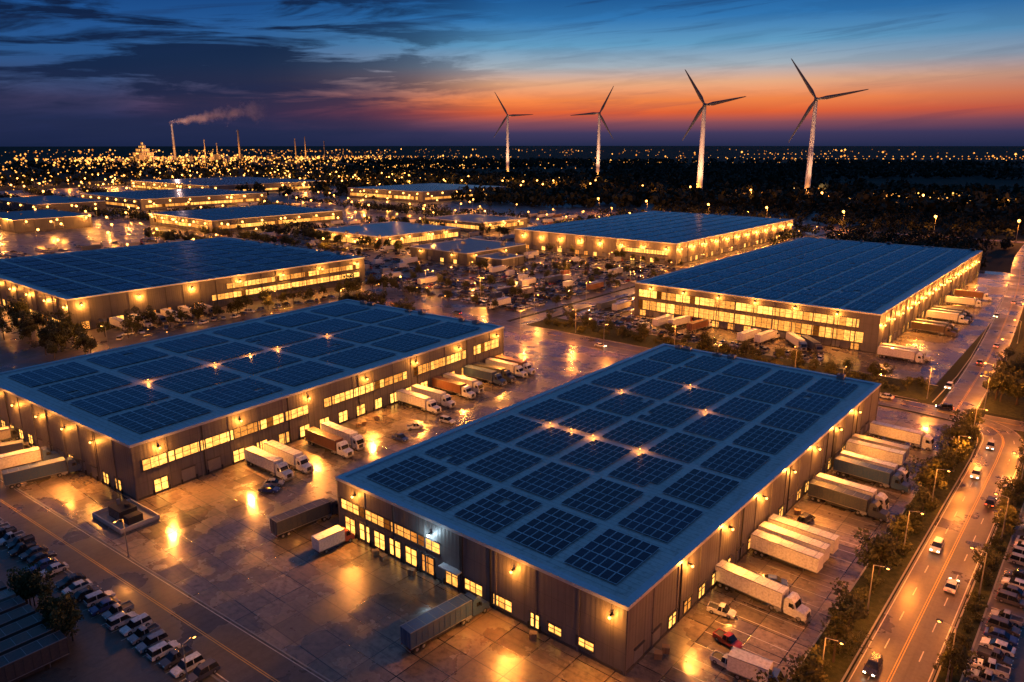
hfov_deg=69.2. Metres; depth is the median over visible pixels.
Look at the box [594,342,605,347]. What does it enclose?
moving car
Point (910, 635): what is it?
road
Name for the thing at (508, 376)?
semi truck
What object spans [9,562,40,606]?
deciduous tree
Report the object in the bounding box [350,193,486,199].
lit windows
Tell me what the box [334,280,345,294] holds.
deciduous tree
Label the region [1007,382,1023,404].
deciduous tree
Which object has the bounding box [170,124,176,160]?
smokestack
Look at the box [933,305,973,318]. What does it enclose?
semi truck
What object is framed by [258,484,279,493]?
parked car
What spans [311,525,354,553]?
box truck
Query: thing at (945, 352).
loading yard pavement
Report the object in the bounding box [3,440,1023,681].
parking bay markings
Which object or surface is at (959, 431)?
deciduous tree
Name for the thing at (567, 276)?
box truck
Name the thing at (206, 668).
parked car
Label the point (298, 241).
deciduous tree
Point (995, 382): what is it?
deciduous tree
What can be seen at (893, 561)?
shrub
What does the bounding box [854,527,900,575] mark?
deciduous tree
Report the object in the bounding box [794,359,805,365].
shrub
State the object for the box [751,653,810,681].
deciduous tree
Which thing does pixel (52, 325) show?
deciduous tree
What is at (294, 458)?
semi truck
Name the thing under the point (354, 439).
semi truck
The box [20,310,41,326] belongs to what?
deciduous tree
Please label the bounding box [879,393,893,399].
moving car
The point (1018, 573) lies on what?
parked car
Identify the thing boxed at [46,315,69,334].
deciduous tree
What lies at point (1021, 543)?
parked car
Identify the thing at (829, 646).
shrub
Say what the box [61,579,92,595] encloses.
parked car
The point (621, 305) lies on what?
semi trailer
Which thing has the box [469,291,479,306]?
deciduous tree
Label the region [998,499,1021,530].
deciduous tree
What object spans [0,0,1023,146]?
sky
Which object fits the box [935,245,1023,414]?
road
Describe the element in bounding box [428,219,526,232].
walls
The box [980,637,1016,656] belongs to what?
parked car
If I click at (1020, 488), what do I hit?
deciduous tree
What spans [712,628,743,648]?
parked car
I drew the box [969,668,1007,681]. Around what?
parked car
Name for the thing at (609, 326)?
deciduous tree
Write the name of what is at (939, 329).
semi truck
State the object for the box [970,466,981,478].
moving car
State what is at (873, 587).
shrub
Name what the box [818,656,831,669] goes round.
shrub
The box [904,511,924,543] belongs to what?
street lamp
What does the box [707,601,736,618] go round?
parked car
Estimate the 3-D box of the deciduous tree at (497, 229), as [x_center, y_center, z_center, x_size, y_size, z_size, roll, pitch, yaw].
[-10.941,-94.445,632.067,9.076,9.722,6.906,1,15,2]
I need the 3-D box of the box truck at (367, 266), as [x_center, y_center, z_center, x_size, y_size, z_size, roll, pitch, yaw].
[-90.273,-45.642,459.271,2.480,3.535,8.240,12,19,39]
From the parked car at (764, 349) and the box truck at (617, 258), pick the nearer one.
the parked car at (764, 349)
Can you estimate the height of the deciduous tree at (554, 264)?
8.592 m
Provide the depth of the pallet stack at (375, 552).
139.84 m
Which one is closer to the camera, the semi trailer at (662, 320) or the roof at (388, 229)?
the semi trailer at (662, 320)
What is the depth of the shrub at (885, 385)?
235.68 m
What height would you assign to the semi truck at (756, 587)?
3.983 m
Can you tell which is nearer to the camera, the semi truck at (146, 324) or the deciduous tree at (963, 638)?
the deciduous tree at (963, 638)
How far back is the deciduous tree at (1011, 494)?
156.41 m
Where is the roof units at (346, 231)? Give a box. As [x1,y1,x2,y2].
[324,222,444,236]
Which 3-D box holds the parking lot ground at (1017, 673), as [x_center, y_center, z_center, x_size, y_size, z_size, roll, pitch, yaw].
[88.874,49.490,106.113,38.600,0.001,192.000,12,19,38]
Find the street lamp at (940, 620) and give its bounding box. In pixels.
[936,618,956,681]
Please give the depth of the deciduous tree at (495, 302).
348.09 m
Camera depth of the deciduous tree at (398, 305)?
338.50 m
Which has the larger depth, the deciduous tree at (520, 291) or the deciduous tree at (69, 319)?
the deciduous tree at (520, 291)
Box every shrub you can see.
[576,325,586,332]
[597,329,608,336]
[623,330,633,336]
[631,335,639,340]
[660,335,670,343]
[667,338,676,344]
[696,344,704,350]
[703,345,714,351]
[752,355,761,360]
[770,360,782,364]
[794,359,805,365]
[799,656,816,670]
[808,366,817,370]
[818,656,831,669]
[820,635,847,655]
[824,363,838,373]
[827,603,853,626]
[830,370,841,374]
[832,625,852,642]
[848,371,860,378]
[851,588,870,600]
[857,374,869,379]
[865,573,885,585]
[866,584,876,591]
[869,368,882,376]
[871,376,887,383]
[875,561,885,570]
[881,382,890,388]
[882,551,902,568]
[889,384,899,390]
[894,540,914,555]
[904,502,920,512]
[905,511,923,526]
[909,523,923,533]
[910,509,926,517]
[914,376,930,385]
[923,385,933,391]
[924,499,938,510]
[933,659,958,672]
[943,475,956,481]
[959,615,972,625]
[961,624,974,633]
[963,601,982,614]
[966,592,984,601]
[970,612,983,621]
[974,601,987,609]
[982,550,998,557]
[982,577,992,586]
[988,537,1003,546]
[992,534,1003,540]
[994,530,1005,536]
[994,544,1006,553]
[1014,498,1023,504]
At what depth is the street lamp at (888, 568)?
121.25 m
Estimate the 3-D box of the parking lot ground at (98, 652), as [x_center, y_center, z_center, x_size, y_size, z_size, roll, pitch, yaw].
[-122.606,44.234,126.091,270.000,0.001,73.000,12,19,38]
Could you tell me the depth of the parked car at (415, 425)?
202.05 m
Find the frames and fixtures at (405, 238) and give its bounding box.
[327,231,456,245]
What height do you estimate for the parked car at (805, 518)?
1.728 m
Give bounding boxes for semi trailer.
[0,580,6,590]
[0,588,15,602]
[0,596,25,614]
[0,604,34,627]
[0,612,44,641]
[0,623,55,655]
[0,630,69,681]
[81,244,100,250]
[82,212,94,215]
[157,238,166,242]
[238,203,247,205]
[331,220,342,224]
[348,220,360,223]
[382,271,401,278]
[400,257,417,263]
[417,276,436,284]
[431,239,443,242]
[489,265,505,272]
[493,286,511,293]
[524,251,538,257]
[543,218,552,222]
[545,274,562,283]
[553,214,561,217]
[586,281,603,290]
[596,299,615,309]
[608,267,622,274]
[612,300,631,312]
[652,314,672,326]
[750,529,824,573]
[758,521,830,563]
[768,514,839,554]
[846,438,905,465]
[851,433,909,460]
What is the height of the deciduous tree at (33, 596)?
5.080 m
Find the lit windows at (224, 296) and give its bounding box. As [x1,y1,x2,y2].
[0,264,358,328]
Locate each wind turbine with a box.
[494,93,532,171]
[570,86,613,174]
[682,70,745,187]
[788,59,867,192]
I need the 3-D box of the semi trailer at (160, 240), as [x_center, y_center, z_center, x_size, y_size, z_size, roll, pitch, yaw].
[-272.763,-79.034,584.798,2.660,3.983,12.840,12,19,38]
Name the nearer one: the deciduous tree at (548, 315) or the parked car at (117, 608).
the parked car at (117, 608)
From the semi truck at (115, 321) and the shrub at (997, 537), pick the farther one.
the semi truck at (115, 321)
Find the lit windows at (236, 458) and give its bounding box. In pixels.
[1,338,502,491]
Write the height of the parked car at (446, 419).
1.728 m
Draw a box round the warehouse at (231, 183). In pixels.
[131,177,326,191]
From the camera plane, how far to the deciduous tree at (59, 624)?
113.10 m
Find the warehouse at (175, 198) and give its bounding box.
[80,188,266,210]
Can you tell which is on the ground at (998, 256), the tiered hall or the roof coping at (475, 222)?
the tiered hall
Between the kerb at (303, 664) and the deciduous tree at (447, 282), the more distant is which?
the deciduous tree at (447, 282)
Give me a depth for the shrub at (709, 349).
275.73 m
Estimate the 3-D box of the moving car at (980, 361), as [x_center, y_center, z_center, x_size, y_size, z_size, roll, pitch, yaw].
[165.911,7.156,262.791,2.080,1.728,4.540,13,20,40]
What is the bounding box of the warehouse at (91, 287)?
[0,237,364,330]
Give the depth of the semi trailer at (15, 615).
116.06 m
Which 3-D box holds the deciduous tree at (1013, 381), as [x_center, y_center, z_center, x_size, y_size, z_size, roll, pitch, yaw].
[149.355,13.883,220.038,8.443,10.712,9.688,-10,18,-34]
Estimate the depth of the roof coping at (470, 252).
503.22 m
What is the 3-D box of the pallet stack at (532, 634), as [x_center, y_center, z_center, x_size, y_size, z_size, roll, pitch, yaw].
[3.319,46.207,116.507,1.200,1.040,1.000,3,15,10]
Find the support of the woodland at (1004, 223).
on the ground at (998, 256)
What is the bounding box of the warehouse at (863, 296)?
[634,237,982,353]
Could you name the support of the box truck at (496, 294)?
on the industrial park pavement at (16, 352)
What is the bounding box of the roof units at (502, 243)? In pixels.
[450,241,505,250]
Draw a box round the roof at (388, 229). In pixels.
[319,222,455,236]
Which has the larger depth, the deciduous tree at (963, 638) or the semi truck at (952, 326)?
the semi truck at (952, 326)
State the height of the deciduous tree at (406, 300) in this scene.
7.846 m
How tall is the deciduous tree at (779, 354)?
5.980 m
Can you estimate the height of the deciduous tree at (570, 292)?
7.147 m
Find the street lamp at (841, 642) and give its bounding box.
[819,637,845,681]
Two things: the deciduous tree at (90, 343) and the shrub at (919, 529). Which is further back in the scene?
the deciduous tree at (90, 343)
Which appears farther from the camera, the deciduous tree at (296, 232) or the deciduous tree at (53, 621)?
the deciduous tree at (296, 232)
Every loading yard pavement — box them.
[0,331,960,681]
[559,270,1009,384]
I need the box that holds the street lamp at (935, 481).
[932,469,950,501]
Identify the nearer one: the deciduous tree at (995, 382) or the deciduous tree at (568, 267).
the deciduous tree at (995, 382)
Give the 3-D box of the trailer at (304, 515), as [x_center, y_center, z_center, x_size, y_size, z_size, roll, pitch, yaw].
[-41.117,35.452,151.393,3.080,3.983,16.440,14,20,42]
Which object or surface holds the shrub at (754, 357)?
on the verge ground at (915, 391)
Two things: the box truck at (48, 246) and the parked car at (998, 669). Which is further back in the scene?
the box truck at (48, 246)
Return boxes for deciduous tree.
[0,318,17,339]
[3,304,11,315]
[6,566,43,603]
[7,295,27,308]
[8,310,21,327]
[8,585,27,603]
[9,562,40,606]
[10,297,31,317]
[16,309,37,339]
[19,326,34,342]
[19,577,38,605]
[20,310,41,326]
[29,310,48,328]
[29,567,57,599]
[32,334,54,354]
[35,593,65,615]
[36,325,51,337]
[39,309,73,327]
[39,591,76,634]
[42,600,60,617]
[45,339,64,359]
[45,593,81,625]
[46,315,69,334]
[46,320,69,337]
[46,608,83,636]
[47,325,74,350]
[47,331,65,347]
[48,608,74,632]
[51,604,83,640]
[56,312,73,345]
[66,321,85,337]
[67,322,88,337]
[69,326,88,353]
[77,331,97,352]
[96,321,110,336]
[119,318,138,337]
[124,305,149,321]
[134,321,142,333]
[143,229,149,238]
[143,304,157,324]
[148,228,162,237]
[163,232,170,240]
[165,310,176,324]
[175,307,189,321]
[179,231,193,240]
[188,302,206,313]
[189,301,204,321]
[198,226,206,235]
[202,228,210,236]
[211,302,224,319]
[217,227,226,235]
[225,230,233,236]
[226,297,238,318]
[233,298,244,313]
[234,296,247,306]
[238,230,245,237]
[241,294,254,308]
[243,231,249,238]
[250,232,259,239]
[258,288,271,305]
[261,234,272,241]
[261,294,273,310]
[263,233,273,242]
[276,291,286,305]
[283,234,290,245]
[283,286,301,304]
[290,235,303,244]
[292,229,299,235]
[299,291,312,303]
[303,286,312,296]
[304,228,314,236]
[318,242,328,249]
[318,283,327,295]
[323,231,332,239]
[327,243,337,251]
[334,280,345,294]
[335,234,343,243]
[337,243,349,251]
[338,293,349,300]
[343,273,358,291]
[344,280,356,291]
[350,279,361,290]
[354,249,361,255]
[354,294,369,301]
[358,291,370,301]
[360,235,367,248]
[365,236,375,246]
[365,275,379,289]
[368,292,375,301]
[372,241,381,248]
[372,296,385,304]
[375,288,387,302]
[378,276,387,288]
[383,238,391,250]
[384,272,397,283]
[388,276,397,287]
[390,301,401,307]
[394,240,403,252]
[399,297,414,307]
[400,302,415,309]
[401,281,414,289]
[408,285,415,294]
[409,269,416,278]
[415,263,422,275]
[435,272,443,282]
[440,270,447,275]
[442,290,452,301]
[445,279,451,287]
[462,280,470,289]
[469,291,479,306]
[476,258,481,269]
[478,222,484,233]
[482,258,488,267]
[489,275,497,286]
[491,298,498,305]
[494,225,500,235]
[502,228,508,234]
[508,278,515,285]
[508,286,517,294]
[517,288,526,295]
[520,266,526,273]
[539,284,545,293]
[543,269,550,276]
[546,309,553,318]
[551,259,558,268]
[553,294,561,301]
[557,261,563,269]
[562,262,570,269]
[562,304,580,317]
[565,285,573,299]
[566,314,573,327]
[580,314,592,322]
[587,320,597,331]
[593,268,603,275]
[604,317,615,334]
[613,325,626,335]
[615,279,620,288]
[619,248,626,256]
[622,263,629,274]
[628,263,638,275]
[636,321,648,330]
[638,327,649,337]
[664,322,677,336]
[683,329,691,344]
[695,331,708,341]
[700,332,716,349]
[717,341,730,353]
[737,340,751,356]
[745,344,760,358]
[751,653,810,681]
[773,347,788,362]
[788,644,829,681]
[789,350,802,359]
[808,353,819,370]
[819,610,871,662]
[828,359,837,368]
[830,577,868,626]
[835,594,860,619]
[837,358,856,372]
[853,539,893,572]
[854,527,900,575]
[866,361,878,378]
[876,363,895,380]
[886,514,913,541]
[899,376,912,390]
[903,455,948,486]
[912,481,940,510]
[918,457,948,491]
[926,450,955,487]
[932,435,957,473]
[937,409,971,445]
[937,641,980,681]
[939,459,957,479]
[947,631,971,658]
[949,437,972,463]
[955,442,972,463]
[957,437,976,454]
[958,408,984,431]
[965,421,981,440]
[971,542,1010,570]
[971,566,992,587]
[982,369,1018,400]
[983,371,1007,395]
[986,361,1011,401]
[992,505,1022,534]
[993,347,1023,373]
[994,496,1016,510]
[995,477,1019,500]
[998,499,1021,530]
[1004,370,1023,404]
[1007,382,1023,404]
[1014,479,1023,494]
[1015,463,1023,478]
[1017,448,1023,463]
[1018,436,1023,450]
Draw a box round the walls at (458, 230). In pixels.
[315,228,460,247]
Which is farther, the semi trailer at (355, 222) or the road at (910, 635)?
the semi trailer at (355, 222)
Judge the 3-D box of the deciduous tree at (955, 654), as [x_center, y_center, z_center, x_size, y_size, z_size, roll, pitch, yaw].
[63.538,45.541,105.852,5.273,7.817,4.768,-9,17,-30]
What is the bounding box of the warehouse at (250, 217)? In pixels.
[149,204,342,232]
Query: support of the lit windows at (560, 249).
in the warehouse at (663, 236)
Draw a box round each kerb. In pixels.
[0,477,332,681]
[62,570,221,681]
[514,332,629,355]
[534,326,916,399]
[560,318,937,385]
[789,436,954,679]
[840,406,977,681]
[932,285,1008,401]
[933,465,1021,681]
[959,503,1023,681]
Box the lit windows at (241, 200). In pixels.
[107,198,261,207]
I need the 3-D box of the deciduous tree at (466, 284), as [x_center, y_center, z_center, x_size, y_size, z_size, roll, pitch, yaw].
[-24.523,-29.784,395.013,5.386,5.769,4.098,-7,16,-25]
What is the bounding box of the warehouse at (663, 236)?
[515,210,793,264]
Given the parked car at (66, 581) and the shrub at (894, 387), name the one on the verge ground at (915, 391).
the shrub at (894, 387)
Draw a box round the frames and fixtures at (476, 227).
[430,221,522,229]
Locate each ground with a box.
[0,146,1023,681]
[0,538,218,681]
[534,318,937,399]
[791,431,981,681]
[936,466,1023,681]
[962,507,1023,681]
[978,337,1023,418]
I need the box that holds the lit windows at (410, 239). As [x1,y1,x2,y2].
[331,232,457,244]
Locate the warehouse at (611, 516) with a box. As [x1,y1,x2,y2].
[335,343,880,675]
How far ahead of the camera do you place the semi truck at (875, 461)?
172.16 m
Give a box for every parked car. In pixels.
[0,522,9,528]
[0,526,16,537]
[0,530,25,544]
[6,534,34,548]
[8,540,36,555]
[19,545,48,559]
[27,551,56,564]
[28,557,58,572]
[40,562,68,577]
[55,572,85,588]
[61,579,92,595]
[71,585,101,602]
[83,590,115,606]
[88,597,120,615]
[101,600,133,620]
[106,611,138,629]
[116,335,123,339]
[119,612,152,635]
[127,622,160,644]
[135,629,169,653]
[146,326,155,330]
[146,640,180,660]
[158,645,192,669]
[163,325,170,329]
[170,651,204,677]
[174,323,185,327]
[183,321,194,324]
[185,657,219,681]
[198,320,208,323]
[244,309,254,312]
[254,307,264,310]
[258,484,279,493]
[263,478,284,486]
[392,433,408,441]
[406,422,423,429]
[439,415,455,423]
[615,321,623,326]
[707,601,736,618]
[710,650,728,668]
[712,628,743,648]
[761,346,769,351]
[762,574,787,585]
[797,512,815,523]
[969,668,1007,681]
[973,657,1010,678]
[976,645,1013,667]
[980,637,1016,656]
[983,627,1018,645]
[986,614,1021,636]
[990,609,1023,626]
[996,589,1023,608]
[998,584,1023,599]
[1001,577,1023,590]
[1004,568,1023,579]
[1009,552,1023,565]
[1011,545,1023,554]
[1013,541,1023,546]
[1015,535,1023,541]
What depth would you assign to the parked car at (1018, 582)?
129.73 m
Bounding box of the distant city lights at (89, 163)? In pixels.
[0,149,1023,200]
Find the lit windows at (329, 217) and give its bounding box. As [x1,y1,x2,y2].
[154,216,334,228]
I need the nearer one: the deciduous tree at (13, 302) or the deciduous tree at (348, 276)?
the deciduous tree at (13, 302)
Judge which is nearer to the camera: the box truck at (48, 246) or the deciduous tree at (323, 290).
the deciduous tree at (323, 290)
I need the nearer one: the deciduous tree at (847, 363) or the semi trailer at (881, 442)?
the semi trailer at (881, 442)
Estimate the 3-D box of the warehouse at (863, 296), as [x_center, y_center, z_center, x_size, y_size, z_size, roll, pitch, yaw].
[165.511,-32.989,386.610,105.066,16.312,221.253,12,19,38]
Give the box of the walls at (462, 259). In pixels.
[410,245,525,265]
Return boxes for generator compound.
[92,498,159,534]
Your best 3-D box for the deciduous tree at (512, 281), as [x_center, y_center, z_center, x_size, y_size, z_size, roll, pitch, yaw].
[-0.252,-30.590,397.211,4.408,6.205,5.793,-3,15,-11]
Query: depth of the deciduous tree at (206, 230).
624.08 m
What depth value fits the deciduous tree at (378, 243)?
541.09 m
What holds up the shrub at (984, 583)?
on the verge ground at (986, 591)
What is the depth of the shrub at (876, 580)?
130.03 m
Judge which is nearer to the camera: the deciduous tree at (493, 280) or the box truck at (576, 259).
the deciduous tree at (493, 280)
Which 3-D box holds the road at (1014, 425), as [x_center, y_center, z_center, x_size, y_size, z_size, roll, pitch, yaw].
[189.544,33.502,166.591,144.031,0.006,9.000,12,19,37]
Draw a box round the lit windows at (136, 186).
[136,186,310,190]
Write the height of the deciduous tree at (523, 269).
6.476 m
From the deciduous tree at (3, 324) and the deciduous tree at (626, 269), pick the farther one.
the deciduous tree at (626, 269)
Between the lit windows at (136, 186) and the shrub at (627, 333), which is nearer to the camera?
the shrub at (627, 333)
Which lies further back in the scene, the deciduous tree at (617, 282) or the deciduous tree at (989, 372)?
the deciduous tree at (617, 282)
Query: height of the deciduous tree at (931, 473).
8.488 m
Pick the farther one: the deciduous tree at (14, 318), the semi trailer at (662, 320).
the semi trailer at (662, 320)
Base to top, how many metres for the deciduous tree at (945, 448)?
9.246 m
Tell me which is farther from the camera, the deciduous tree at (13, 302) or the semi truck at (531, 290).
the semi truck at (531, 290)
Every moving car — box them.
[452,310,461,314]
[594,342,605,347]
[862,651,882,677]
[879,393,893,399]
[929,536,944,553]
[936,403,953,410]
[943,578,959,593]
[944,381,953,389]
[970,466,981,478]
[976,358,983,364]
[984,495,996,507]
[986,439,994,449]
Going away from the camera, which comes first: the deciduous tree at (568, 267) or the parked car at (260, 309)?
the parked car at (260, 309)
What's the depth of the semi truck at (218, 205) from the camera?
915.32 m
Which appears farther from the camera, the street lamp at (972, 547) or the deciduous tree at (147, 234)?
the deciduous tree at (147, 234)
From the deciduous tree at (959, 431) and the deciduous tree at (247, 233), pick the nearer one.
the deciduous tree at (959, 431)
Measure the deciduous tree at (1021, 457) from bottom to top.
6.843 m
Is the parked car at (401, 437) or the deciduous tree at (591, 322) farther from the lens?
the deciduous tree at (591, 322)
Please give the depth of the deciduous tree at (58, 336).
275.17 m
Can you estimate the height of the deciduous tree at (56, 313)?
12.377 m
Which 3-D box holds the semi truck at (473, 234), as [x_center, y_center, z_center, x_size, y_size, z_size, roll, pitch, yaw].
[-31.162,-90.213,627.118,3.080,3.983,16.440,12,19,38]
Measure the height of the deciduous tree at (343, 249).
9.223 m
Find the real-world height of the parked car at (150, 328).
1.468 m
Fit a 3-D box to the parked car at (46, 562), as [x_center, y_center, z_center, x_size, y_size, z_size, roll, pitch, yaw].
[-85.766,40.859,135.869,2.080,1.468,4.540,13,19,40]
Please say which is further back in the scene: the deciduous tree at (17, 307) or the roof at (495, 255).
the roof at (495, 255)
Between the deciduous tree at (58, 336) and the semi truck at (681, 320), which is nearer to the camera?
the deciduous tree at (58, 336)
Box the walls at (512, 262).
[476,256,523,266]
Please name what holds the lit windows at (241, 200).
in the warehouse at (175, 198)
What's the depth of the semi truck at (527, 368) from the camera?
251.62 m
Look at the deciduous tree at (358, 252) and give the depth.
501.16 m
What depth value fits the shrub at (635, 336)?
293.45 m
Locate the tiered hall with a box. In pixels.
[129,142,157,161]
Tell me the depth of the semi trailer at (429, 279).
411.12 m
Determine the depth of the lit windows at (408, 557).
135.03 m
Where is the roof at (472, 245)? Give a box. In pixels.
[414,239,520,252]
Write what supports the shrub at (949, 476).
on the verge ground at (879, 598)
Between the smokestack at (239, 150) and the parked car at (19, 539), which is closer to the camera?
the parked car at (19, 539)
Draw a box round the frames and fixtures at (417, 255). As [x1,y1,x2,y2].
[415,250,506,263]
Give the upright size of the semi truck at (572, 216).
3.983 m
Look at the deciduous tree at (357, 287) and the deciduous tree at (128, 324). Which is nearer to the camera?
the deciduous tree at (128, 324)
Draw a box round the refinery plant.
[78,152,382,162]
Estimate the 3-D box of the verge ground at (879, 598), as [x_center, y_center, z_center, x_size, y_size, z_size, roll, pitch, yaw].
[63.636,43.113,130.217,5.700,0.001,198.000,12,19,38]
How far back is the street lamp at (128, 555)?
138.32 m
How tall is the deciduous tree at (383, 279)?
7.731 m
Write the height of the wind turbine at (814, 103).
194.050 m
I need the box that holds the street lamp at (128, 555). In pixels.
[112,519,129,557]
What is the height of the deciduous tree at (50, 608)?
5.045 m
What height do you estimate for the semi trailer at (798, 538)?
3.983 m
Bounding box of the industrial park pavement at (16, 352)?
[0,185,880,371]
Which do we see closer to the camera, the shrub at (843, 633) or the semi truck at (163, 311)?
the shrub at (843, 633)
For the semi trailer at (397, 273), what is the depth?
426.92 m
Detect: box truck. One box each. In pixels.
[0,426,18,439]
[0,439,34,453]
[45,244,58,248]
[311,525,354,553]
[365,264,372,269]
[373,259,384,264]
[380,267,392,273]
[397,262,408,267]
[401,284,414,291]
[491,291,504,298]
[505,270,516,275]
[518,274,528,279]
[526,254,535,259]
[561,270,570,274]
[563,274,571,279]
[563,280,574,287]
[571,257,580,261]
[614,256,622,261]
[726,646,787,681]
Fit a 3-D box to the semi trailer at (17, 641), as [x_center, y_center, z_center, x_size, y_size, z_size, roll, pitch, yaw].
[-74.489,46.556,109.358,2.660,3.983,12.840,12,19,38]
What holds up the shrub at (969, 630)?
on the verge ground at (986, 591)
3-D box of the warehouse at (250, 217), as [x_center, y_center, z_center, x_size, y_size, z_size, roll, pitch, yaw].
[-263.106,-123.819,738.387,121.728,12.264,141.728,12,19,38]
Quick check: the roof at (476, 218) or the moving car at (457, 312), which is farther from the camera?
the roof at (476, 218)
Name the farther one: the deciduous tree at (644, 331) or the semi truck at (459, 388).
the deciduous tree at (644, 331)
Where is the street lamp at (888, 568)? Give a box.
[867,565,890,612]
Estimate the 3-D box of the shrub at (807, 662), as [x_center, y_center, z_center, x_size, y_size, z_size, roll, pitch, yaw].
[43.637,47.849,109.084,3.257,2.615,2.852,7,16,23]
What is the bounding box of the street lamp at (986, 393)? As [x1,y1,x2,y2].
[980,375,989,409]
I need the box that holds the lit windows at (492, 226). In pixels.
[429,221,522,228]
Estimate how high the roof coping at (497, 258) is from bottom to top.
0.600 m
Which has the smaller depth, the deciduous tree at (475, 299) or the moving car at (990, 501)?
the moving car at (990, 501)
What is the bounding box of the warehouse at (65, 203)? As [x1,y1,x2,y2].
[0,195,106,212]
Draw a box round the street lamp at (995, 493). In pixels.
[994,492,1008,536]
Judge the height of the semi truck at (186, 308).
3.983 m
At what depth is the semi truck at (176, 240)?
573.42 m
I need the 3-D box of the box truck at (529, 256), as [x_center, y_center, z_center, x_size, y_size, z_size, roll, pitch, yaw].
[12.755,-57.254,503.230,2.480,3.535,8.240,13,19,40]
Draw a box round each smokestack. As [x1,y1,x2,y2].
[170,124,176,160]
[237,130,241,160]
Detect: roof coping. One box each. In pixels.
[314,221,460,237]
[410,238,525,253]
[426,213,526,222]
[475,252,523,259]
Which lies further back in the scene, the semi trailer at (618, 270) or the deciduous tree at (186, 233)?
the deciduous tree at (186, 233)
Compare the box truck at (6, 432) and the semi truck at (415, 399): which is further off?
the semi truck at (415, 399)
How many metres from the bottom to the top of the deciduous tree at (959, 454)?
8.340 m
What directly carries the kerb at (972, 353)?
on the ground at (998, 256)
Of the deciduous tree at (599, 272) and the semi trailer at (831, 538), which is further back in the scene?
the deciduous tree at (599, 272)
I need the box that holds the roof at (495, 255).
[482,253,519,258]
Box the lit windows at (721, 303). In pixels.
[638,281,968,349]
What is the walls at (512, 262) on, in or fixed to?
on the industrial park pavement at (16, 352)
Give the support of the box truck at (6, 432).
on the loading yard pavement at (340, 611)
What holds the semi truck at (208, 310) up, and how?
on the industrial park pavement at (16, 352)
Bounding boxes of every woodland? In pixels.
[0,157,1023,218]
[0,177,1023,268]
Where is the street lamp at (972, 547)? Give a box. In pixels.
[969,545,986,600]
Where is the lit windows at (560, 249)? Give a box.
[526,236,776,261]
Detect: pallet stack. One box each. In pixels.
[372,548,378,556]
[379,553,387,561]
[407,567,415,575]
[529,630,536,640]
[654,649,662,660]
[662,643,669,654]
[794,508,800,514]
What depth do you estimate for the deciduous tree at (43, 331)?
287.44 m
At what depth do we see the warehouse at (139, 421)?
202.86 m
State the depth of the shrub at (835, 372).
247.56 m
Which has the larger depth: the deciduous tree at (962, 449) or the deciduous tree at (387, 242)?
the deciduous tree at (387, 242)
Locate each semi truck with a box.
[0,446,59,469]
[1,456,81,488]
[109,316,132,330]
[121,242,144,246]
[129,314,152,327]
[145,311,167,324]
[160,308,183,322]
[164,239,183,242]
[178,305,199,318]
[196,302,216,315]
[214,204,226,207]
[244,445,293,480]
[263,440,313,473]
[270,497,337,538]
[305,426,353,458]
[321,421,364,450]
[379,245,396,250]
[396,388,441,413]
[400,592,489,652]
[411,384,455,408]
[432,376,475,398]
[443,372,483,394]
[463,364,506,385]
[467,231,481,236]
[472,362,515,382]
[485,357,527,377]
[486,296,510,309]
[494,355,535,374]
[500,234,514,240]
[517,286,538,295]
[519,277,539,285]
[537,214,546,217]
[553,217,562,221]
[567,214,576,218]
[668,315,693,327]
[686,318,711,332]
[715,559,811,623]
[737,328,761,341]
[754,329,779,344]
[786,332,807,350]
[800,335,823,354]
[807,479,890,521]
[815,472,888,510]
[833,455,911,493]
[840,450,909,482]
[869,420,933,450]
[877,345,923,363]
[881,343,930,361]
[911,321,955,336]
[915,318,958,332]
[926,310,968,323]
[930,307,971,321]
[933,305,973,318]
[945,295,981,307]
[954,289,992,300]
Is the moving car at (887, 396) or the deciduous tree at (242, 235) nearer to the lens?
the moving car at (887, 396)
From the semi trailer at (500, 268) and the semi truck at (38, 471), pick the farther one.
the semi trailer at (500, 268)
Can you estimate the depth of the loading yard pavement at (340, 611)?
134.25 m
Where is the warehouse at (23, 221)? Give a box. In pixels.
[0,209,92,232]
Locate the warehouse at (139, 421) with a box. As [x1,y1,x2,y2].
[0,299,503,500]
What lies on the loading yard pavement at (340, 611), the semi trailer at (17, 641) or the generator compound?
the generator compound
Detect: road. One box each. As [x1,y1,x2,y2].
[0,479,328,681]
[76,234,527,317]
[314,288,647,355]
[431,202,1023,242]
[511,230,848,324]
[845,397,1023,681]
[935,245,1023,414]
[983,415,1023,431]
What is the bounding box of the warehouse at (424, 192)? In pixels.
[348,183,505,201]
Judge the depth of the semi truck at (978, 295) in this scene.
371.94 m
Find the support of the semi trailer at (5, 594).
on the parking lot ground at (98, 652)
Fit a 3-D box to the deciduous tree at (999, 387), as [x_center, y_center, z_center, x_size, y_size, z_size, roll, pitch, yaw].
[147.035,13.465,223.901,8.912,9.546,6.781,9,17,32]
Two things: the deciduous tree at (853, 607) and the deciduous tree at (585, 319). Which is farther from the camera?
the deciduous tree at (585, 319)
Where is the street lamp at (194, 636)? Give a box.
[182,634,196,681]
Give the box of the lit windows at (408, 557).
[342,446,844,650]
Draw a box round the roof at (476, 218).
[432,214,519,222]
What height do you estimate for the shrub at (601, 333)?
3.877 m

